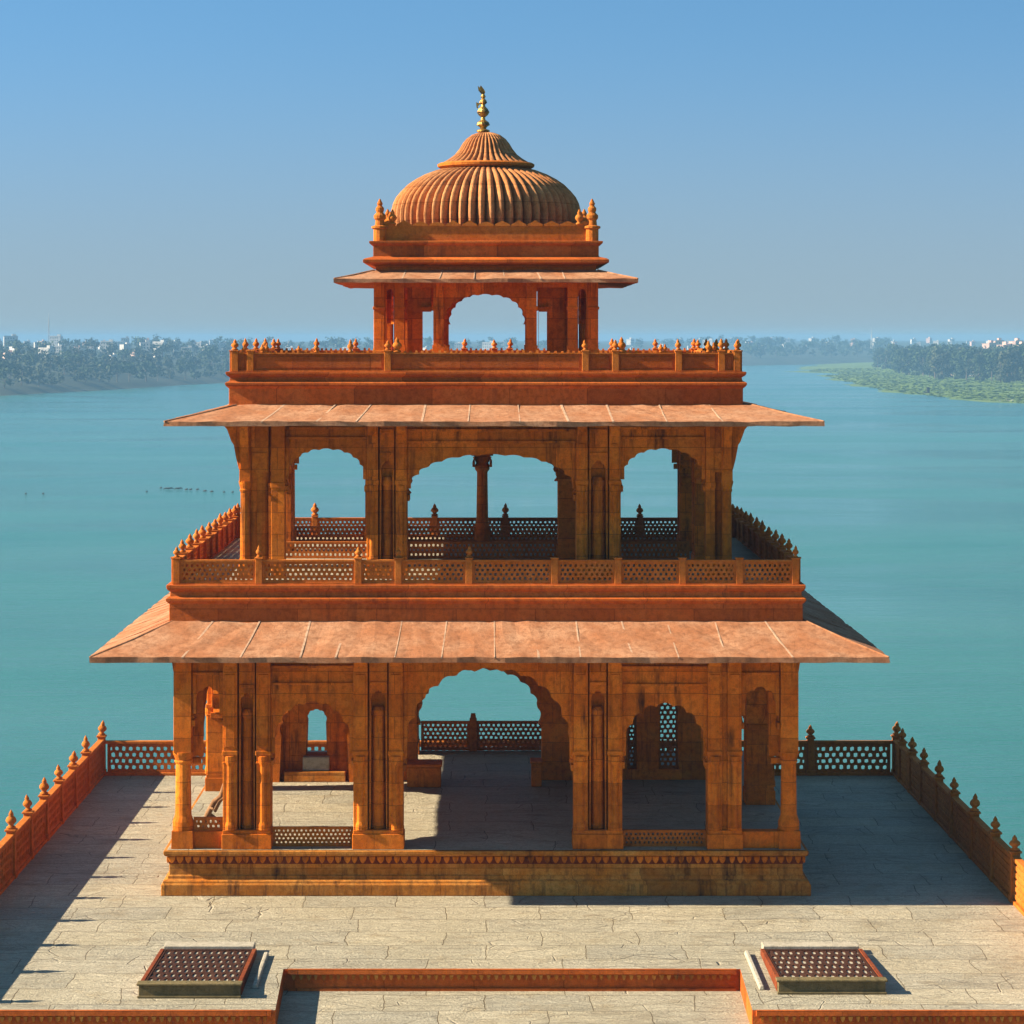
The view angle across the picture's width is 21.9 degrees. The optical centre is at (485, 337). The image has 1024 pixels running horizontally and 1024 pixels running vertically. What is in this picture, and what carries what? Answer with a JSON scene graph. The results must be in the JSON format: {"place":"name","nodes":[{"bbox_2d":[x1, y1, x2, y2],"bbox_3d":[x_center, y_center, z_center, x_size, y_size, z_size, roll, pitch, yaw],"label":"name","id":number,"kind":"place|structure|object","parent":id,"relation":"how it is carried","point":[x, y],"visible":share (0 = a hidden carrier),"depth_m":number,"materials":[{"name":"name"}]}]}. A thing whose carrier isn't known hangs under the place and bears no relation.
{"place":"outdoors","nodes":[
{"label":"outdoors","id":0,"kind":"place"},
{"bbox_2d":[3,334,17,347],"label":"house","id":1,"kind":"structure","parent":0,"point":[13,337],"depth_m":2365.55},
{"bbox_2d":[201,784,222,826],"bbox_3d":[-5.255,9.159,52.329,0.713,1.057,0.399,0,0,-31],"label":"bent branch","id":2,"kind":"object","parent":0,"point":[215,803],"visible":0.48,"depth_m":52.27,"materials":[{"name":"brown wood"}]},
{"bbox_2d":[406,759,442,786],"bbox_3d":[-1.335,9.429,57.350,0.780,0.500,0.750,0,0,0],"label":"stone block","id":3,"kind":"object","parent":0,"point":[423,772],"depth_m":57.00,"materials":[{"name":"orange stone"}]},
{"bbox_2d":[0,364,1023,859],"bbox_3d":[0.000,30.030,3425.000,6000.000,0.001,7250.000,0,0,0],"label":"river","id":4,"kind":"structure","parent":0,"point":[896,520],"depth_m":394.20,"materials":[{"name":"liquid"}]},
{"bbox_2d":[0,776,1023,1023],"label":"terrace","id":5,"kind":"structure","parent":0,"point":[908,896],"depth_m":47.39,"materials":[{"name":"beige stone"}]},
{"bbox_2d":[0,720,106,894],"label":"balustrade","id":6,"kind":"object","parent":5,"relation":"on","point":[29,834],"visible":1,"depth_m":55.95,"materials":[{"name":"stone"}]},
{"bbox_2d":[136,942,256,997],"bbox_3d":[-4.730,10.412,43.883,1.680,0.235,3.335,0,0,0],"label":"floor grille","id":7,"kind":"object","parent":5,"relation":"on","point":[198,969],"visible":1,"depth_m":43.43,"materials":[{"name":"red sandstone"},{"name":"dark stone"},{"name":"stone"}]},
{"bbox_2d":[252,952,268,988],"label":"stone slab","id":8,"kind":"structure","parent":5,"relation":"on","point":[260,970],"depth_m":43.81,"materials":[{"name":"stone"}]},
{"bbox_2d":[89,86,889,895],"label":"pavilion","id":9,"kind":"structure","parent":5,"relation":"on","point":[589,618],"depth_m":50.69,"materials":[{"name":"stone"}]},
{"bbox_2d":[105,725,892,775],"bbox_3d":[0.310,9.885,63.780,19.100,1.289,0.230,0,0,0],"label":"balustrade","id":10,"kind":"object","parent":5,"relation":"on","point":[810,752],"visible":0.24,"depth_m":63.74,"materials":[{"name":"stone"}]},
{"bbox_2d":[0,969,1023,1021],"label":"terrace edging","id":11,"kind":"object","parent":5,"relation":"on","point":[481,973],"visible":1,"depth_m":44.13,"materials":[{"name":"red stone"}]},
{"bbox_2d":[744,951,763,989],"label":"stone slab","id":12,"kind":"structure","parent":5,"relation":"on","point":[754,970],"depth_m":43.84,"materials":[{"name":"stone"}]},
{"bbox_2d":[760,942,887,994],"bbox_3d":[5.550,10.412,44.008,1.780,0.235,3.085,0,0,0],"label":"floor grille","id":13,"kind":"object","parent":5,"relation":"on","point":[821,968],"visible":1,"depth_m":43.48,"materials":[{"name":"stone"}]},
{"bbox_2d":[891,721,1023,915],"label":"balustrade","id":14,"kind":"object","parent":5,"relation":"on","point":[993,856],"visible":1,"depth_m":54.82,"materials":[{"name":"stone"}]},
{"bbox_2d":[0,341,1023,395],"bbox_3d":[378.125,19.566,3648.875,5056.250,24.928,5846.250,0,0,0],"label":"bank","id":15,"kind":"structure","parent":0,"point":[123,382],"depth_m":1932.75,"materials":[{"name":"plant"}]},
{"bbox_2d":[0,361,12,369],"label":"tree","id":16,"kind":"object","parent":15,"relation":"on","point":[6,364],"visible":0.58,"depth_m":1450.66,"materials":[{"name":"green plant"}]},
{"bbox_2d":[0,366,16,388],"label":"tree","id":17,"kind":"object","parent":15,"relation":"on","point":[3,373],"visible":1,"depth_m":1396.42,"materials":[{"name":"green plant"}]},
{"bbox_2d":[4,340,21,348],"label":"tree","id":18,"kind":"object","parent":15,"relation":"on","point":[10,344],"visible":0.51,"depth_m":2038.68,"materials":[{"name":"green plant"}]},
{"bbox_2d":[12,341,28,353],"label":"tree","id":19,"kind":"object","parent":15,"relation":"on","point":[17,345],"visible":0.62,"depth_m":1837.24,"materials":[{"name":"green plant"}]},
{"bbox_2d":[10,360,34,385],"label":"tree","id":20,"kind":"object","parent":15,"relation":"on","point":[25,370],"visible":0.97,"depth_m":1429.02,"materials":[{"name":"green plant"}]},
{"bbox_2d":[12,345,38,363],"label":"tree","id":21,"kind":"object","parent":15,"relation":"on","point":[16,352],"visible":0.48,"depth_m":1660.01,"materials":[{"name":"green plant"}]},
{"bbox_2d":[19,353,37,365],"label":"tree","id":22,"kind":"object","parent":15,"relation":"on","point":[32,358],"visible":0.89,"depth_m":1561.08,"materials":[{"name":"green plant"}]},
{"bbox_2d":[30,367,47,386],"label":"tree","id":23,"kind":"object","parent":15,"relation":"on","point":[40,374],"visible":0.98,"depth_m":1441.85,"materials":[{"name":"green plant"}]},
{"bbox_2d":[36,341,55,351],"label":"tree","id":24,"kind":"object","parent":15,"relation":"on","point":[39,344],"visible":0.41,"depth_m":1868.97,"materials":[{"name":"green plant"}]},
{"bbox_2d":[38,345,54,359],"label":"house","id":25,"kind":"structure","parent":15,"relation":"on","point":[49,348],"depth_m":1775.89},
{"bbox_2d":[36,353,63,373],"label":"tree","id":26,"kind":"object","parent":15,"relation":"on","point":[56,361],"visible":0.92,"depth_m":1541.57,"materials":[{"name":"green plant"}]},
{"bbox_2d":[46,372,57,384],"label":"tree","id":27,"kind":"object","parent":15,"relation":"on","point":[50,377],"visible":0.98,"depth_m":1467.43,"materials":[{"name":"green plant"}]},
{"bbox_2d":[50,334,62,345],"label":"house","id":28,"kind":"structure","parent":15,"relation":"on","point":[57,338],"depth_m":2639.12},
{"bbox_2d":[59,339,70,349],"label":"tree","id":29,"kind":"object","parent":15,"relation":"on","point":[64,342],"visible":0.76,"depth_m":2113.73,"materials":[{"name":"green plant"}]},
{"bbox_2d":[70,339,82,346],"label":"tree","id":30,"kind":"object","parent":15,"relation":"on","point":[76,342],"visible":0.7,"depth_m":2169.01,"materials":[{"name":"green plant"}]},
{"bbox_2d":[69,370,87,381],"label":"tree","id":31,"kind":"object","parent":15,"relation":"on","point":[81,377],"visible":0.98,"depth_m":1512.79,"materials":[{"name":"green plant"}]},
{"bbox_2d":[77,365,93,382],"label":"tree","id":32,"kind":"object","parent":15,"relation":"on","point":[86,369],"visible":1,"depth_m":1521.01,"materials":[{"name":"green plant"}]},
{"bbox_2d":[77,338,98,350],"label":"tree","id":33,"kind":"object","parent":15,"relation":"on","point":[89,343],"visible":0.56,"depth_m":2004.17,"materials":[{"name":"green plant"}]},
{"bbox_2d":[83,346,97,358],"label":"tree","id":34,"kind":"object","parent":15,"relation":"on","point":[92,353],"visible":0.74,"depth_m":1806.86,"materials":[{"name":"green plant"}]},
{"bbox_2d":[86,364,112,381],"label":"tree","id":35,"kind":"object","parent":15,"relation":"on","point":[99,375],"visible":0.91,"depth_m":1546.82,"materials":[{"name":"green plant"}]},
{"bbox_2d":[102,347,112,360],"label":"tree","id":36,"kind":"object","parent":15,"relation":"on","point":[110,352],"visible":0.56,"depth_m":1840.45,"materials":[{"name":"green plant"}]},
{"bbox_2d":[101,339,114,352],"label":"house","id":37,"kind":"structure","parent":15,"relation":"on","point":[103,344],"depth_m":2128.93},
{"bbox_2d":[100,355,121,368],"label":"tree","id":38,"kind":"object","parent":15,"relation":"on","point":[114,358],"visible":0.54,"depth_m":1644.17,"materials":[{"name":"green plant"}]},
{"bbox_2d":[106,342,117,352],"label":"tree","id":39,"kind":"object","parent":15,"relation":"on","point":[115,348],"visible":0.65,"depth_m":1996.70,"materials":[{"name":"green plant"}]},
{"bbox_2d":[107,362,133,381],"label":"tree","id":40,"kind":"object","parent":15,"relation":"on","point":[122,368],"visible":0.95,"depth_m":1569.65,"materials":[{"name":"green plant"}]},
{"bbox_2d":[115,349,131,360],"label":"tree","id":41,"kind":"object","parent":15,"relation":"on","point":[124,352],"visible":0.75,"depth_m":1889.05,"materials":[{"name":"green plant"}]},
{"bbox_2d":[119,343,131,349],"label":"house","id":42,"kind":"structure","parent":15,"relation":"on","point":[128,346],"depth_m":2117.41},
{"bbox_2d":[118,363,138,381],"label":"tree","id":43,"kind":"object","parent":15,"relation":"on","point":[134,371],"visible":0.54,"depth_m":1591.57,"materials":[{"name":"green plant"}]},
{"bbox_2d":[128,347,143,356],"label":"tree","id":44,"kind":"object","parent":15,"relation":"on","point":[136,349],"visible":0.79,"depth_m":1908.36,"materials":[{"name":"green plant"}]},
{"bbox_2d":[131,336,145,345],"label":"tree","id":45,"kind":"object","parent":15,"relation":"on","point":[138,341],"visible":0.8,"depth_m":2348.16,"materials":[{"name":"green plant"}]},
{"bbox_2d":[133,359,156,381],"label":"tree","id":46,"kind":"object","parent":15,"relation":"on","point":[141,364],"visible":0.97,"depth_m":1623.33,"materials":[{"name":"green plant"}]},
{"bbox_2d":[140,340,149,350],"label":"house","id":47,"kind":"structure","parent":15,"relation":"on","point":[146,343],"depth_m":2244.45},
{"bbox_2d":[139,351,152,371],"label":"tree","id":48,"kind":"object","parent":15,"relation":"on","point":[143,357],"visible":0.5,"depth_m":1693.61,"materials":[{"name":"green plant"}]},
{"bbox_2d":[138,347,157,357],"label":"tree","id":49,"kind":"object","parent":15,"relation":"on","point":[144,352],"visible":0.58,"depth_m":1884.44,"materials":[{"name":"green plant"}]},
{"bbox_2d":[148,350,163,366],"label":"tree","id":50,"kind":"object","parent":15,"relation":"on","point":[159,357],"visible":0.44,"depth_m":1788.84,"materials":[{"name":"green plant"}]},
{"bbox_2d":[151,357,161,368],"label":"tree","id":51,"kind":"object","parent":15,"relation":"on","point":[155,362],"visible":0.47,"depth_m":1714.98,"materials":[{"name":"green plant"}]},
{"bbox_2d":[149,366,165,380],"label":"tree","id":52,"kind":"object","parent":15,"relation":"on","point":[156,369],"visible":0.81,"depth_m":1648.75,"materials":[{"name":"green plant"}]},
{"bbox_2d":[155,343,174,355],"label":"tree","id":53,"kind":"object","parent":15,"relation":"on","point":[164,348],"visible":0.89,"depth_m":1967.40,"materials":[{"name":"green plant"}]},
{"bbox_2d":[166,340,179,353],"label":"tree","id":54,"kind":"object","parent":15,"relation":"on","point":[175,347],"visible":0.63,"depth_m":2181.95,"materials":[{"name":"green plant"}]},
{"bbox_2d":[176,360,196,379],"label":"tree","id":55,"kind":"object","parent":15,"relation":"on","point":[189,364],"visible":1,"depth_m":1706.60,"materials":[{"name":"green plant"}]},
{"bbox_2d":[181,346,193,356],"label":"house","id":56,"kind":"structure","parent":15,"relation":"on","point":[189,347],"depth_m":2044.36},
{"bbox_2d":[197,346,215,363],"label":"tree","id":57,"kind":"object","parent":15,"relation":"on","point":[205,351],"visible":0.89,"depth_m":1899.63,"materials":[{"name":"green plant"}]},
{"bbox_2d":[201,363,216,376],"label":"tree","id":58,"kind":"object","parent":15,"relation":"on","point":[209,373],"visible":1,"depth_m":1763.82,"materials":[{"name":"green plant"}]},
{"bbox_2d":[210,335,222,348],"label":"tree","id":59,"kind":"object","parent":15,"relation":"on","point":[217,340],"visible":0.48,"depth_m":2475.62,"materials":[{"name":"green plant"}]},
{"bbox_2d":[214,361,229,376],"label":"tree","id":60,"kind":"object","parent":15,"relation":"on","point":[221,369],"visible":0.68,"depth_m":1786.72,"materials":[{"name":"green plant"}]},
{"bbox_2d":[218,350,227,363],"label":"tree","id":61,"kind":"object","parent":15,"relation":"on","point":[223,354],"visible":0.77,"depth_m":1927.30,"materials":[{"name":"green plant"}]},
{"bbox_2d":[325,337,346,348],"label":"tree","id":62,"kind":"object","parent":15,"relation":"on","point":[332,341],"visible":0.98,"depth_m":2598.26,"materials":[{"name":"green plant"}]},
{"bbox_2d":[362,337,373,348],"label":"tree","id":63,"kind":"object","parent":15,"relation":"on","point":[366,345],"visible":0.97,"depth_m":2717.88,"materials":[{"name":"green plant"}]},
{"bbox_2d":[423,336,431,348],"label":"tree","id":64,"kind":"object","parent":15,"relation":"on","point":[428,340],"visible":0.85,"depth_m":2796.88,"materials":[{"name":"green plant"}]},
{"bbox_2d":[482,341,492,349],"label":"house","id":65,"kind":"structure","parent":15,"relation":"on","point":[487,345],"depth_m":2783.12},
{"bbox_2d":[504,337,518,347],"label":"tree","id":66,"kind":"object","parent":15,"relation":"on","point":[512,339],"visible":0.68,"depth_m":2963.34,"materials":[{"name":"green plant"}]},
{"bbox_2d":[662,338,674,347],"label":"tree","id":67,"kind":"object","parent":15,"relation":"on","point":[668,341],"visible":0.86,"depth_m":3301.88,"materials":[{"name":"green plant"}]},
{"bbox_2d":[752,346,766,357],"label":"tree","id":68,"kind":"object","parent":15,"relation":"on","point":[760,348],"visible":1,"depth_m":2955.23,"materials":[{"name":"green plant"}]},
{"bbox_2d":[772,336,785,346],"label":"tree","id":69,"kind":"object","parent":15,"relation":"on","point":[779,340],"visible":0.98,"depth_m":3471.03,"materials":[{"name":"green plant"}]},
{"bbox_2d":[792,344,808,356],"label":"tree","id":70,"kind":"object","parent":15,"relation":"on","point":[802,351],"visible":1,"depth_m":3076.55,"materials":[{"name":"green plant"}]},
{"bbox_2d":[802,341,815,351],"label":"tree","id":71,"kind":"object","parent":15,"relation":"on","point":[809,344],"visible":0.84,"depth_m":3274.14,"materials":[{"name":"green plant"}]},
{"bbox_2d":[819,337,833,348],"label":"tree","id":72,"kind":"object","parent":15,"relation":"on","point":[821,341],"visible":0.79,"depth_m":3495.55,"materials":[{"name":"green plant"}]},
{"bbox_2d":[825,344,837,356],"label":"tree","id":73,"kind":"object","parent":15,"relation":"on","point":[834,350],"visible":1,"depth_m":3149.87,"materials":[{"name":"green plant"}]},
{"bbox_2d":[852,344,862,356],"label":"tree","id":74,"kind":"object","parent":15,"relation":"on","point":[857,350],"visible":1,"depth_m":3190.89,"materials":[{"name":"green plant"}]},
{"bbox_2d":[982,340,996,349],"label":"house","id":75,"kind":"structure","parent":15,"relation":"on","point":[990,343],"depth_m":2346.97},
{"bbox_2d":[0,0,1023,341],"label":"sky","id":76,"kind":"structure","parent":0,"point":[197,170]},
{"bbox_2d":[277,991,749,1023],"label":"court","id":77,"kind":"object","parent":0,"point":[512,1007],"depth_m":43.08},
{"bbox_2d":[530,758,542,786],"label":"stone block","id":78,"kind":"structure","parent":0,"point":[536,771],"depth_m":57.10,"materials":[{"name":"orange stone"}]},
{"bbox_2d":[788,362,1023,402],"bbox_3d":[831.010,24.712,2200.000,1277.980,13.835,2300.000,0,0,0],"label":"marsh bank","id":79,"kind":"structure","parent":0,"point":[861,365],"depth_m":1731.98,"materials":[{"name":"green plant"}]},
{"bbox_2d":[872,347,884,367],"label":"tree","id":80,"kind":"object","parent":79,"relation":"on","point":[877,358],"visible":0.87,"depth_m":2514.96,"materials":[{"name":"green plant"}]},
{"bbox_2d":[879,349,889,368],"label":"tree","id":81,"kind":"object","parent":79,"relation":"on","point":[883,360],"visible":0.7,"depth_m":2378.58,"materials":[{"name":"green plant"}]},
{"bbox_2d":[887,349,897,370],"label":"tree","id":82,"kind":"object","parent":79,"relation":"on","point":[891,356],"visible":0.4,"depth_m":2269.28,"materials":[{"name":"green plant"}]},
{"bbox_2d":[890,349,903,372],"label":"tree","id":83,"kind":"object","parent":79,"relation":"on","point":[894,362],"visible":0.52,"depth_m":2116.58,"materials":[{"name":"green plant"}]},
{"bbox_2d":[896,350,908,365],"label":"tree","id":84,"kind":"object","parent":79,"relation":"on","point":[900,353],"visible":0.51,"depth_m":2093.71,"materials":[{"name":"green plant"}]},
{"bbox_2d":[898,348,914,374],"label":"tree","id":85,"kind":"object","parent":79,"relation":"on","point":[905,369],"visible":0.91,"depth_m":2026.63,"materials":[{"name":"green plant"}]},
{"bbox_2d":[909,351,920,374],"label":"tree","id":86,"kind":"object","parent":79,"relation":"on","point":[915,372],"visible":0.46,"depth_m":2010.36,"materials":[{"name":"green plant"}]},
{"bbox_2d":[809,368,1023,402],"bbox_3d":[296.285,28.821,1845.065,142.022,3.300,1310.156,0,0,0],"label":"reeds","id":87,"kind":"object","parent":79,"relation":"on","point":[952,388],"visible":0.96,"depth_m":1619.41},
{"bbox_2d":[908,347,924,370],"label":"tree","id":88,"kind":"object","parent":79,"relation":"on","point":[918,349],"visible":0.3,"depth_m":2038.63,"materials":[{"name":"green plant"}]},
{"bbox_2d":[909,347,929,375],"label":"tree","id":89,"kind":"object","parent":79,"relation":"on","point":[921,354],"visible":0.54,"depth_m":1985.04,"materials":[{"name":"green plant"}]},
{"bbox_2d":[925,356,943,377],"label":"tree","id":90,"kind":"object","parent":79,"relation":"on","point":[928,368],"visible":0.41,"depth_m":1867.47,"materials":[{"name":"green plant"}]},
{"bbox_2d":[925,346,948,377],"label":"tree","id":91,"kind":"object","parent":79,"relation":"on","point":[936,350],"visible":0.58,"depth_m":1847.19,"materials":[{"name":"green plant"}]},
{"bbox_2d":[931,352,954,378],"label":"tree","id":92,"kind":"object","parent":79,"relation":"on","point":[942,356],"visible":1,"depth_m":1817.35,"materials":[{"name":"green plant"}]},
{"bbox_2d":[941,348,956,377],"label":"tree","id":93,"kind":"object","parent":79,"relation":"on","point":[949,355],"visible":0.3,"depth_m":1852.56,"materials":[{"name":"green plant"}]},
{"bbox_2d":[949,348,965,378],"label":"tree","id":94,"kind":"object","parent":79,"relation":"on","point":[957,356],"visible":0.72,"depth_m":1811.21,"materials":[{"name":"green plant"}]},
{"bbox_2d":[954,347,978,379],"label":"tree","id":95,"kind":"object","parent":79,"relation":"on","point":[969,353],"visible":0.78,"depth_m":1774.42,"materials":[{"name":"green plant"}]},
{"bbox_2d":[964,350,986,380],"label":"tree","id":96,"kind":"object","parent":79,"relation":"on","point":[980,352],"visible":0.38,"depth_m":1737.29,"materials":[{"name":"green plant"}]},
{"bbox_2d":[971,350,989,380],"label":"tree","id":97,"kind":"object","parent":79,"relation":"on","point":[977,363],"visible":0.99,"depth_m":1714.47,"materials":[{"name":"green plant"}]},
{"bbox_2d":[983,350,998,379],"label":"tree","id":98,"kind":"object","parent":79,"relation":"on","point":[988,362],"visible":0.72,"depth_m":1702.53,"materials":[{"name":"green plant"}]},
{"bbox_2d":[990,352,1006,375],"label":"tree","id":99,"kind":"object","parent":79,"relation":"on","point":[994,361],"visible":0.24,"depth_m":1681.89,"materials":[{"name":"green plant"}]},
{"bbox_2d":[993,351,1011,381],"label":"tree","id":100,"kind":"object","parent":79,"relation":"on","point":[999,364],"visible":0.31,"depth_m":1650.58,"materials":[{"name":"green plant"}]},
{"bbox_2d":[996,345,1008,354],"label":"building","id":101,"kind":"structure","parent":79,"relation":"on","point":[1004,347],"depth_m":1927.07,"materials":[{"name":"white"}]},
{"bbox_2d":[995,353,1014,382],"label":"tree","id":102,"kind":"object","parent":79,"relation":"on","point":[1006,365],"visible":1,"depth_m":1627.67,"materials":[{"name":"green plant"}]},
{"bbox_2d":[1006,350,1018,381],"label":"tree","id":103,"kind":"object","parent":79,"relation":"on","point":[1010,353],"visible":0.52,"depth_m":1658.54,"materials":[{"name":"green plant"}]},
{"bbox_2d":[1007,344,1023,379],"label":"tree","id":104,"kind":"object","parent":79,"relation":"on","point":[1011,348],"visible":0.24,"depth_m":1693.58,"materials":[{"name":"green plant"}]},
{"bbox_2d":[1011,350,1021,380],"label":"tree","id":105,"kind":"object","parent":79,"relation":"on","point":[1017,353],"visible":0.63,"depth_m":1673.13,"materials":[{"name":"green plant"}]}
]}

